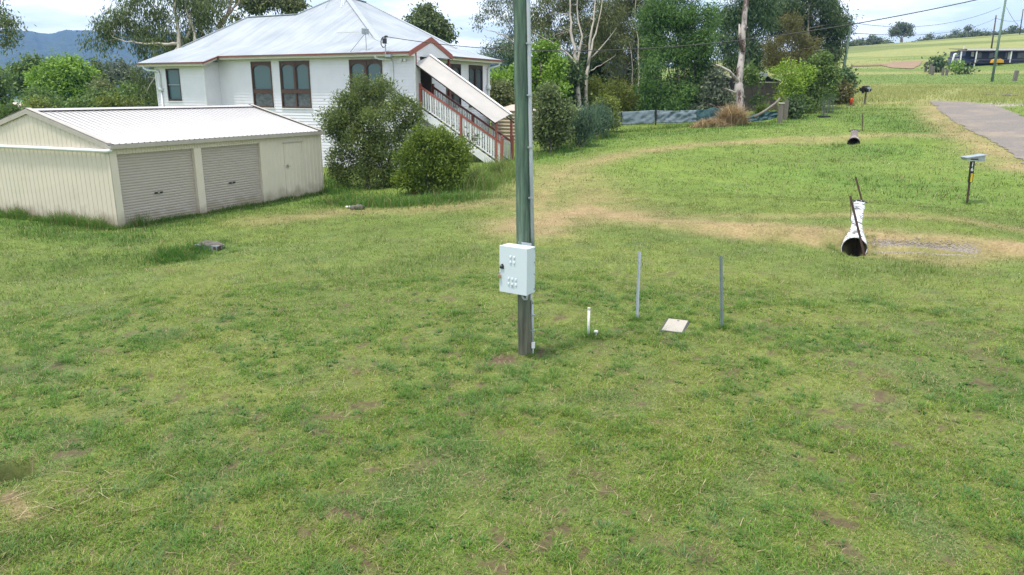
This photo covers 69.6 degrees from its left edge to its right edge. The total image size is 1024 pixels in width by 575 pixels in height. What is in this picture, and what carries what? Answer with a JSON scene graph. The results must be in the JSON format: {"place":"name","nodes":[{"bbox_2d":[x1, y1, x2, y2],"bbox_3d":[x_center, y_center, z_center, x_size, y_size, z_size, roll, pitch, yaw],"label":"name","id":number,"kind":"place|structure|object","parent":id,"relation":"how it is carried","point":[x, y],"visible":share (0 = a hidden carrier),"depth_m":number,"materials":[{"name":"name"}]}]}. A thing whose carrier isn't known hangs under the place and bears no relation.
{"place":"outdoors","nodes":[
{"label":"outdoors","id":0,"kind":"place"},
{"bbox_2d":[143,187,327,223],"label":"tall grass","id":1,"kind":"structure","parent":0,"point":[175,217],"depth_m":24.49,"materials":[{"name":"plant"}]},
{"bbox_2d":[0,29,676,99],"bbox_3d":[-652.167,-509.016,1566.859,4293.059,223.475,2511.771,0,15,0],"label":"hills","id":2,"kind":"structure","parent":0,"point":[60,42],"depth_m":1857.61,"materials":[{"name":"plant"}]},
{"bbox_2d":[306,172,381,200],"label":"tall grass","id":3,"kind":"structure","parent":0,"point":[335,189],"depth_m":28.64,"materials":[{"name":"plant"}]},
{"bbox_2d":[1,297,1021,574],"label":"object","id":4,"kind":"object","parent":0,"point":[507,445],"visible":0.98,"depth_m":7.83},
{"bbox_2d":[0,33,1023,574],"bbox_3d":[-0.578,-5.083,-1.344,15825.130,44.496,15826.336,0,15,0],"label":"ground","id":5,"kind":"structure","parent":0,"point":[742,229],"depth_m":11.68,"materials":[{"name":"green plant"}]},
{"bbox_2d":[0,61,21,108],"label":"gum tree","id":6,"kind":"object","parent":5,"relation":"on","point":[4,91],"visible":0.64,"depth_m":60.22,"materials":[{"name":"green plant"}]},
{"bbox_2d":[0,99,32,118],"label":"garden shrub","id":7,"kind":"object","parent":5,"relation":"on","point":[7,110],"visible":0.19,"depth_m":41.60,"materials":[{"name":"green plant"}]},
{"bbox_2d":[0,0,36,56],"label":"gum tree","id":8,"kind":"object","parent":5,"relation":"on","point":[6,24],"visible":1,"depth_m":40.19,"materials":[{"name":"green plant"}]},
{"bbox_2d":[4,49,47,102],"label":"slender tree","id":9,"kind":"object","parent":5,"relation":"on","point":[23,66],"visible":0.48,"depth_m":83.72,"materials":[{"name":"green plant"}]},
{"bbox_2d":[19,95,56,111],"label":"garden shrub","id":10,"kind":"object","parent":5,"relation":"on","point":[39,104],"visible":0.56,"depth_m":49.94,"materials":[{"name":"green plant"}]},
{"bbox_2d":[17,82,66,106],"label":"garden shrub","id":11,"kind":"object","parent":5,"relation":"on","point":[40,92],"visible":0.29,"depth_m":69.68,"materials":[{"name":"green plant"}]},
{"bbox_2d":[35,94,80,116],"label":"garden shrub","id":12,"kind":"object","parent":5,"relation":"on","point":[58,104],"visible":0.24,"depth_m":61.83,"materials":[{"name":"green plant"}]},
{"bbox_2d":[21,46,106,108],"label":"dome tree","id":13,"kind":"object","parent":5,"relation":"on","point":[67,77],"visible":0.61,"depth_m":73.43,"materials":[{"name":"green plant"}]},
{"bbox_2d":[0,205,152,230],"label":"tall grass","id":14,"kind":"structure","parent":5,"relation":"on","point":[20,214],"depth_m":21.56,"materials":[{"name":"plant"}]},
{"bbox_2d":[59,95,108,119],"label":"garden shrub","id":15,"kind":"object","parent":5,"relation":"on","point":[84,103],"visible":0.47,"depth_m":57.62,"materials":[{"name":"green plant"}]},
{"bbox_2d":[0,465,178,567],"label":"cut straw","id":16,"kind":"object","parent":5,"relation":"on","point":[64,502],"visible":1,"depth_m":7.03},
{"bbox_2d":[78,81,114,101],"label":"garden shrub","id":17,"kind":"object","parent":5,"relation":"on","point":[95,93],"visible":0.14,"depth_m":65.53,"materials":[{"name":"green plant"}]},
{"bbox_2d":[84,56,117,120],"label":"dark tree","id":18,"kind":"object","parent":5,"relation":"on","point":[97,65],"visible":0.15,"depth_m":95.76,"materials":[{"name":"green plant"}]},
{"bbox_2d":[83,72,119,95],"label":"garden shrub","id":19,"kind":"object","parent":5,"relation":"on","point":[103,83],"visible":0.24,"depth_m":71.56,"materials":[{"name":"green plant"}]},
{"bbox_2d":[91,86,149,130],"bbox_3d":[-31.123,-13.441,58.297,4.694,4.867,3.380,5,16,18],"label":"garden shrub","id":20,"kind":"object","parent":5,"relation":"on","point":[114,102],"visible":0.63,"depth_m":57.81,"materials":[{"name":"green plant"}]},
{"bbox_2d":[104,79,141,104],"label":"garden shrub","id":21,"kind":"object","parent":5,"relation":"on","point":[123,89],"visible":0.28,"depth_m":63.77,"materials":[{"name":"green plant"}]},
{"bbox_2d":[100,55,149,89],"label":"round gum","id":22,"kind":"object","parent":5,"relation":"on","point":[117,68],"visible":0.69,"depth_m":95.49,"materials":[{"name":"green plant"}]},
{"bbox_2d":[127,83,157,106],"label":"garden shrub","id":23,"kind":"object","parent":5,"relation":"on","point":[139,94],"visible":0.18,"depth_m":59.49,"materials":[{"name":"green plant"}]},
{"bbox_2d":[73,0,241,106],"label":"eucalyptus","id":24,"kind":"object","parent":5,"relation":"on","point":[143,37],"visible":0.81,"depth_m":54.51,"materials":[{"name":"green plant"}]},
{"bbox_2d":[0,104,324,227],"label":"garage shed","id":25,"kind":"structure","parent":5,"relation":"on","point":[52,161],"depth_m":22.69,"materials":[{"name":"beige metal"}]},
{"bbox_2d":[117,149,198,226],"bbox_3d":[-10.625,-3.052,22.177,0.075,2.095,2.650,7,16,25],"label":"roller door","id":26,"kind":"structure","parent":25,"relation":"in","point":[162,183],"depth_m":22.13,"materials":[{"name":"beige metal"}]},
{"bbox_2d":[201,143,261,211],"bbox_3d":[-9.367,-3.708,24.681,0.075,2.095,2.550,7,16,25],"label":"roller door","id":27,"kind":"structure","parent":25,"relation":"in","point":[231,173],"depth_m":24.64,"materials":[{"name":"beige metal"}]},
{"bbox_2d":[283,141,304,197],"bbox_3d":[-8.005,-4.352,27.170,0.079,2.000,1.060,7,16,25],"label":"side door","id":28,"kind":"structure","parent":25,"relation":"in","point":[291,153],"depth_m":27.18,"materials":[{"name":"beige metal"}]},
{"bbox_2d":[129,233,215,265],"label":"tall grass","id":29,"kind":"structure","parent":5,"relation":"on","point":[162,256],"depth_m":18.16,"materials":[{"name":"plant"}]},
{"bbox_2d":[195,240,224,250],"bbox_3d":[-7.698,-1.049,18.826,0.730,0.322,0.330,4,15,14],"label":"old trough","id":30,"kind":"object","parent":5,"relation":"on","point":[215,245],"visible":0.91,"depth_m":18.68,"materials":[{"name":"concrete"}]},
{"bbox_2d":[182,0,255,35],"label":"eucalyptus","id":31,"kind":"object","parent":5,"relation":"on","point":[232,9],"visible":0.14,"depth_m":55.95,"materials":[{"name":"green plant"}]},
{"bbox_2d":[222,0,311,23],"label":"leafy tree","id":32,"kind":"object","parent":5,"relation":"on","point":[258,7],"visible":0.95,"depth_m":72.15,"materials":[{"name":"green plant"}]},
{"bbox_2d":[136,0,513,166],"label":"white house","id":33,"kind":"structure","parent":5,"relation":"on","point":[275,63],"depth_m":38.25,"materials":[{"name":"paint"}]},
{"bbox_2d":[165,68,182,101],"bbox_3d":[-18.420,-11.037,40.218,1.180,1.750,0.155,8,17,27],"label":"window","id":34,"kind":"structure","parent":33,"relation":"in","point":[173,79],"depth_m":40.25,"materials":[{"name":"teal glass"}]},
{"bbox_2d":[250,61,274,108],"bbox_3d":[-13.039,-10.614,38.590,1.540,2.404,0.160,8,17,27],"label":"window","id":35,"kind":"structure","parent":33,"relation":"in","point":[261,71],"depth_m":38.58,"materials":[{"name":"teal glass"}]},
{"bbox_2d":[278,60,312,108],"bbox_3d":[-11.010,-10.334,37.569,2.120,2.404,0.160,8,17,27],"label":"window","id":36,"kind":"structure","parent":33,"relation":"in","point":[295,76],"depth_m":37.56,"materials":[{"name":"teal glass"}]},
{"bbox_2d":[348,59,383,109],"bbox_3d":[-6.999,-9.779,35.549,2.090,2.404,0.160,8,17,27],"label":"window","id":37,"kind":"structure","parent":33,"relation":"in","point":[373,67],"depth_m":35.34,"materials":[{"name":"grey glass"}]},
{"bbox_2d":[445,63,461,108],"bbox_3d":[-3.155,-10.732,39.299,0.160,2.364,1.600,8,17,27],"label":"window","id":38,"kind":"structure","parent":33,"relation":"in","point":[455,67],"depth_m":39.44,"materials":[{"name":"grey glass"}]},
{"bbox_2d":[468,64,482,108],"bbox_3d":[-2.069,-11.259,41.309,0.160,2.364,1.630,8,17,27],"label":"window","id":39,"kind":"structure","parent":33,"relation":"in","point":[475,72],"depth_m":41.19,"materials":[{"name":"grey glass"}]},
{"bbox_2d":[312,70,429,190],"bbox_3d":[-5.711,-6.154,29.324,4.726,4.914,3.451,8,17,26],"label":"bush","id":40,"kind":"object","parent":5,"relation":"on","point":[354,113],"visible":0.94,"depth_m":28.88,"materials":[{"name":"green plant"}]},
{"bbox_2d":[297,187,500,213],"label":"tall grass","id":41,"kind":"structure","parent":5,"relation":"on","point":[346,200],"depth_m":24.75,"materials":[{"name":"plant"}]},
{"bbox_2d":[386,116,476,193],"bbox_3d":[-2.925,-4.618,26.724,3.348,3.184,2.496,0,15,0],"label":"bush","id":42,"kind":"object","parent":5,"relation":"on","point":[444,158],"visible":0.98,"depth_m":26.40,"materials":[{"name":"green plant"}]},
{"bbox_2d":[402,0,462,43],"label":"leafy tree","id":43,"kind":"object","parent":5,"relation":"on","point":[427,18],"visible":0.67,"depth_m":71.54,"materials":[{"name":"green plant"}]},
{"bbox_2d":[433,154,535,191],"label":"tall grass","id":44,"kind":"structure","parent":5,"relation":"on","point":[485,177],"depth_m":27.55,"materials":[{"name":"plant"}]},
{"bbox_2d":[477,35,513,74],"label":"casuarina","id":45,"kind":"object","parent":5,"relation":"on","point":[510,59],"visible":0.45,"depth_m":86.32,"materials":[{"name":"green plant"}]},
{"bbox_2d":[468,0,544,57],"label":"eucalyptus","id":46,"kind":"object","parent":5,"relation":"on","point":[497,13],"visible":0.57,"depth_m":62.25,"materials":[{"name":"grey plant"}]},
{"bbox_2d":[0,107,1023,310],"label":"verge grass","id":47,"kind":"structure","parent":5,"relation":"on","point":[215,215],"depth_m":20.50,"materials":[{"name":"plant"}]},
{"bbox_2d":[0,272,1023,574],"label":"grass tussocks","id":48,"kind":"object","parent":5,"relation":"on","point":[402,418],"depth_m":9.07,"materials":[{"name":"plant"}]},
{"bbox_2d":[0,286,1023,574],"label":"lawn weeds","id":49,"kind":"object","parent":5,"relation":"on","point":[252,330],"visible":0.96,"depth_m":8.86,"materials":[{"name":"green plant"}]},
{"bbox_2d":[491,105,536,141],"bbox_3d":[0.278,-9.615,43.062,3.060,2.086,3.060,0,15,0],"label":"water tank","id":50,"kind":"object","parent":5,"relation":"on","point":[504,126],"visible":0.13,"depth_m":41.84,"materials":[{"name":"beige metal"}]},
{"bbox_2d":[490,77,541,106],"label":"garden shrub","id":51,"kind":"object","parent":5,"relation":"on","point":[501,94],"visible":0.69,"depth_m":47.66,"materials":[{"name":"green plant"}]},
{"bbox_2d":[513,0,534,355],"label":"power pole","id":52,"kind":"object","parent":5,"relation":"on","point":[523,138],"visible":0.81,"depth_m":10.21,"materials":[{"name":"metal"}]},
{"bbox_2d":[498,242,535,303],"bbox_3d":[0.070,-0.198,10.530,0.480,0.878,0.271,10,18,32],"label":"meter box","id":53,"kind":"object","parent":52,"relation":"attached to","point":[516,273],"visible":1,"depth_m":10.43,"materials":[{"name":"grey paint"}]},
{"bbox_2d":[498,245,527,295],"bbox_3d":[0.010,-0.240,10.430,0.472,0.678,0.060,10,18,32],"label":"door","id":54,"kind":"structure","parent":53,"relation":"in","point":[513,261],"depth_m":10.42,"materials":[{"name":"grey paint"}]},
{"bbox_2d":[490,33,574,107],"bbox_3d":[0.938,-13.805,50.364,6.656,6.960,4.740,-6,16,-23],"label":"leafy tree","id":55,"kind":"object","parent":5,"relation":"on","point":[545,66],"visible":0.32,"depth_m":50.04,"materials":[{"name":"green plant"}]},
{"bbox_2d":[532,79,580,152],"bbox_3d":[1.990,-8.363,36.573,2.791,3.888,2.293,-4,15,-16],"label":"garden shrub","id":56,"kind":"object","parent":5,"relation":"on","point":[550,113],"visible":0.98,"depth_m":36.19,"materials":[{"name":"green plant"}]},
{"bbox_2d":[171,201,971,357],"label":"grass tussocks","id":57,"kind":"object","parent":5,"relation":"on","point":[636,317],"depth_m":12.28,"materials":[{"name":"plant"}]},
{"bbox_2d":[556,57,592,123],"bbox_3d":[3.751,-14.247,54.451,4.828,5.576,4.145,0,15,0],"label":"dark tree","id":58,"kind":"object","parent":5,"relation":"on","point":[574,76],"visible":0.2,"depth_m":53.52,"materials":[{"name":"green plant"}]},
{"bbox_2d":[530,0,634,112],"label":"eucalyptus","id":59,"kind":"object","parent":5,"relation":"on","point":[607,13],"visible":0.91,"depth_m":56.08,"materials":[{"name":"green plant"}]},
{"bbox_2d":[567,103,607,146],"bbox_3d":[3.548,-8.469,38.498,2.932,2.703,2.369,-11,19,-36],"label":"cone shrub","id":60,"kind":"object","parent":5,"relation":"on","point":[585,125],"visible":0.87,"depth_m":38.15,"materials":[{"name":"green plant"}]},
{"bbox_2d":[583,97,617,137],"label":"cone shrub","id":61,"kind":"object","parent":5,"relation":"on","point":[605,114],"visible":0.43,"depth_m":42.23,"materials":[{"name":"green plant"}]},
{"bbox_2d":[562,18,640,108],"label":"dark tree","id":62,"kind":"object","parent":5,"relation":"on","point":[596,70],"visible":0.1,"depth_m":65.27,"materials":[{"name":"green plant"}]},
{"bbox_2d":[591,89,623,132],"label":"garden shrub","id":63,"kind":"object","parent":5,"relation":"on","point":[612,102],"visible":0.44,"depth_m":45.16,"materials":[{"name":"green plant"}]},
{"bbox_2d":[580,71,643,111],"bbox_3d":[7.248,-14.206,55.241,6.619,3.987,3.701,0,15,0],"label":"shrub","id":64,"kind":"object","parent":5,"relation":"on","point":[627,102],"visible":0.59,"depth_m":54.68,"materials":[{"name":"green plant"}]},
{"bbox_2d":[602,55,636,107],"bbox_3d":[8.513,-15.883,58.452,2.953,5.004,2.194,0,15,0],"label":"bare shrub","id":65,"kind":"object","parent":5,"relation":"on","point":[621,69],"visible":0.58,"depth_m":58.01,"materials":[{"name":"plant"}]},
{"bbox_2d":[600,0,657,99],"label":"eucalyptus","id":66,"kind":"object","parent":5,"relation":"on","point":[630,58],"visible":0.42,"depth_m":62.32,"materials":[{"name":"green plant"}]},
{"bbox_2d":[636,251,640,319],"bbox_3d":[2.172,0.069,12.695,0.052,1.347,0.380,2,15,8],"label":"steel picket","id":67,"kind":"object","parent":5,"relation":"on","point":[638,283],"visible":0.67,"depth_m":12.68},
{"bbox_2d":[660,318,689,333],"bbox_3d":[2.730,0.670,12.344,0.390,0.106,0.672,6,16,21],"label":"pit lid","id":68,"kind":"object","parent":5,"relation":"on","point":[680,325],"visible":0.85,"depth_m":12.31,"materials":[{"name":"concrete"}]},
{"bbox_2d":[624,0,726,113],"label":"leafy tree","id":69,"kind":"object","parent":5,"relation":"on","point":[660,19],"visible":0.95,"depth_m":53.30,"materials":[{"name":"green plant"}]},
{"bbox_2d":[696,107,721,121],"bbox_3d":[13.433,-11.370,48.800,2.449,1.106,0.344,5,15,16],"label":"shade cloth","id":70,"kind":"object","parent":5,"relation":"on","point":[701,114],"visible":0.38,"depth_m":48.93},
{"bbox_2d":[687,60,745,109],"bbox_3d":[14.588,-13.934,53.267,4.538,4.833,3.554,0,15,0],"label":"garden shrub","id":71,"kind":"object","parent":5,"relation":"on","point":[718,95],"visible":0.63,"depth_m":52.95,"materials":[{"name":"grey plant"}]},
{"bbox_2d":[719,256,723,326],"bbox_3d":[3.482,0.174,12.262,0.053,1.377,0.356,-2,15,-8],"label":"steel picket","id":72,"kind":"object","parent":5,"relation":"on","point":[721,289],"visible":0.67,"depth_m":12.24,"materials":[{"name":"metal"}]},
{"bbox_2d":[710,0,748,108],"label":"dead trunk","id":73,"kind":"object","parent":5,"relation":"on","point":[738,91],"visible":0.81,"depth_m":48.13,"materials":[{"name":"wood"}]},
{"bbox_2d":[709,0,788,96],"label":"weeping tree","id":74,"kind":"object","parent":5,"relation":"on","point":[758,12],"visible":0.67,"depth_m":63.71,"materials":[{"name":"green plant"}]},
{"bbox_2d":[733,71,780,110],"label":"garden shed","id":75,"kind":"structure","parent":5,"relation":"on","point":[769,85],"depth_m":56.60,"materials":[{"name":"metal"}]},
{"bbox_2d":[742,58,772,110],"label":"garden shrub","id":76,"kind":"object","parent":5,"relation":"on","point":[750,74],"visible":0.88,"depth_m":52.89,"materials":[{"name":"green plant"}]},
{"bbox_2d":[747,111,777,121],"bbox_3d":[15.930,-11.185,48.247,2.745,0.772,0.249,3,15,10],"label":"shade cloth","id":77,"kind":"object","parent":5,"relation":"on","point":[768,115],"visible":0.59,"depth_m":48.10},
{"bbox_2d":[759,10,826,88],"bbox_3d":[21.893,-17.743,57.636,5.581,7.979,4.220,0,15,0],"label":"golden conifer","id":78,"kind":"object","parent":5,"relation":"on","point":[805,46],"visible":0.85,"depth_m":56.93,"materials":[{"name":"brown plant"}]},
{"bbox_2d":[765,57,820,107],"bbox_3d":[20.192,-14.435,53.509,4.233,4.671,2.857,0,15,0],"label":"feathery tree","id":79,"kind":"object","parent":5,"relation":"on","point":[796,85],"visible":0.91,"depth_m":53.14,"materials":[{"name":"green plant"}]},
{"bbox_2d":[776,92,811,118],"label":"garden shrub","id":80,"kind":"object","parent":5,"relation":"on","point":[796,107],"visible":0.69,"depth_m":49.83,"materials":[{"name":"green plant"}]},
{"bbox_2d":[790,92,825,113],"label":"garden shrub","id":81,"kind":"object","parent":5,"relation":"on","point":[808,101],"visible":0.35,"depth_m":52.86,"materials":[{"name":"green plant"}]},
{"bbox_2d":[757,0,863,71],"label":"weeping tree","id":82,"kind":"object","parent":5,"relation":"on","point":[830,13],"visible":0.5,"depth_m":69.76,"materials":[{"name":"green plant"}]},
{"bbox_2d":[792,48,845,110],"bbox_3d":[22.904,-15.457,55.327,3.762,4.863,3.824,8,17,27],"label":"round tree","id":83,"kind":"object","parent":5,"relation":"on","point":[828,75],"visible":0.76,"depth_m":54.64,"materials":[{"name":"green plant"}]},
{"bbox_2d":[810,96,839,116],"bbox_3d":[21.108,-12.333,49.900,1.658,1.546,1.512,-1,15,-6],"label":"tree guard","id":84,"kind":"object","parent":5,"relation":"on","point":[824,105],"visible":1,"depth_m":49.74,"materials":[{"name":"plastic"}]},
{"bbox_2d":[662,55,1023,114],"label":"meadow grass","id":85,"kind":"structure","parent":5,"relation":"on","point":[1018,92],"depth_m":71.31,"materials":[{"name":"plant"}]},
{"bbox_2d":[832,78,858,104],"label":"verge shrub","id":86,"kind":"object","parent":5,"relation":"on","point":[845,91],"visible":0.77,"depth_m":58.77,"materials":[{"name":"green plant"}]},
{"bbox_2d":[839,62,861,95],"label":"verge shrub","id":87,"kind":"object","parent":5,"relation":"on","point":[852,76],"visible":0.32,"depth_m":61.67,"materials":[{"name":"green plant"}]},
{"bbox_2d":[841,200,867,256],"bbox_3d":[9.530,-1.674,20.388,0.722,0.619,4.908,7,20,24],"label":"culvert pipe","id":88,"kind":"object","parent":5,"relation":"on","point":[859,206],"visible":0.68,"depth_m":19.50,"materials":[{"name":"white paint"}]},
{"bbox_2d":[849,196,865,255],"bbox_3d":[8.482,-1.410,18.064,0.624,1.636,0.121,12,19,39],"label":"rusty picket","id":89,"kind":"object","parent":5,"relation":"on","point":[856,223],"visible":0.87,"depth_m":18.07,"materials":[{"name":"metal"}]},
{"bbox_2d":[862,34,883,44],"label":"skyline tree","id":90,"kind":"object","parent":5,"relation":"on","point":[873,40],"visible":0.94,"depth_m":326.25,"materials":[{"name":"green plant"}]},
{"bbox_2d":[885,19,915,42],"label":"umbrella tree","id":91,"kind":"object","parent":5,"relation":"on","point":[901,29],"visible":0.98,"depth_m":299.87,"materials":[{"name":"green plant"}]},
{"bbox_2d":[868,237,989,256],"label":"gravel","id":92,"kind":"structure","parent":5,"relation":"on","point":[966,250],"depth_m":17.86,"materials":[{"name":"gravel"}]},
{"bbox_2d":[921,52,951,72],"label":"shrub","id":93,"kind":"object","parent":5,"relation":"on","point":[939,63],"visible":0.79,"depth_m":125.69,"materials":[{"name":"green plant"}]},
{"bbox_2d":[945,53,964,71],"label":"yard shrub","id":94,"kind":"object","parent":5,"relation":"on","point":[961,64],"visible":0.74,"depth_m":126.02,"materials":[{"name":"green plant"}]},
{"bbox_2d":[947,55,974,65],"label":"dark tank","id":95,"kind":"object","parent":5,"relation":"on","point":[965,58],"visible":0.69,"depth_m":133.11,"materials":[{"name":"metal"}]},
{"bbox_2d":[950,60,980,74],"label":"yard shrub","id":96,"kind":"object","parent":5,"relation":"on","point":[967,71],"visible":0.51,"depth_m":117.78,"materials":[{"name":"green plant"}]},
{"bbox_2d":[960,154,986,201],"bbox_3d":[14.464,-3.331,23.301,0.590,1.756,0.450,2,15,6],"label":"mailbox","id":97,"kind":"object","parent":5,"relation":"on","point":[972,159],"visible":0.99,"depth_m":23.09,"materials":[{"name":"metal"}]},
{"bbox_2d":[950,46,1023,65],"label":"blue house","id":98,"kind":"structure","parent":5,"relation":"on","point":[987,56],"depth_m":132.93,"materials":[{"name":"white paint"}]},
{"bbox_2d":[990,0,1006,81],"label":"power pole","id":99,"kind":"object","parent":5,"relation":"on","point":[998,43],"visible":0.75,"depth_m":94.08,"materials":[{"name":"wood"}]},
{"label":"power pole","id":100,"kind":"object","parent":5,"relation":"on","visible":0},
{"bbox_2d":[387,0,975,50],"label":"service cable","id":101,"kind":"object","parent":100,"relation":"attached to","point":[701,44],"visible":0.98,"depth_m":27.57,"materials":[{"name":"rubber"}]},
{"bbox_3d":[7.429,-11.415,50.124,0.090,1.102,0.090,0,15,0],"label":"fence post","id":102,"kind":"object","parent":5,"relation":"on","visible":0},
{"bbox_2d":[615,110,654,124],"bbox_3d":[8.161,-11.520,49.960,3.011,1.028,0.310,3,15,11],"label":"shade cloth","id":103,"kind":"object","parent":102,"relation":"attached to","point":[640,117],"visible":0.77,"depth_m":49.86,"materials":[{"name":"fabric"}]},
{"bbox_3d":[9.694,-11.362,49.631,0.090,1.235,0.090,0,15,0],"label":"fence post","id":104,"kind":"object","parent":5,"relation":"on","visible":0},
{"bbox_2d":[657,110,696,122],"bbox_3d":[11.011,-11.453,49.359,2.662,0.888,0.390,3,15,11],"label":"shade cloth","id":105,"kind":"object","parent":104,"relation":"attached to","point":[683,116],"visible":1,"depth_m":49.33,"materials":[{"name":"fabric"}]},
{"bbox_2d":[0,0,1023,63],"label":"sky","id":106,"kind":"structure","parent":0,"point":[49,16],"materials":[{"name":"white"}]},
{"bbox_2d":[533,121,775,159],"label":"tall grass","id":107,"kind":"structure","parent":0,"point":[566,149],"depth_m":43.26,"materials":[{"name":"plant"}]},
{"bbox_2d":[689,116,734,127],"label":"dead grass","id":108,"kind":"structure","parent":0,"point":[709,122],"depth_m":46.62,"materials":[{"name":"plant"}]},
{"bbox_2d":[713,101,753,125],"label":"dead grass","id":109,"kind":"structure","parent":0,"point":[731,115],"depth_m":47.05,"materials":[{"name":"plant"}]},
{"bbox_2d":[881,61,921,67],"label":"dirt driveway","id":110,"kind":"structure","parent":0,"point":[906,64],"depth_m":143.68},
{"bbox_2d":[929,101,1023,163],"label":"road","id":111,"kind":"structure","parent":0,"point":[1003,127],"depth_m":43.07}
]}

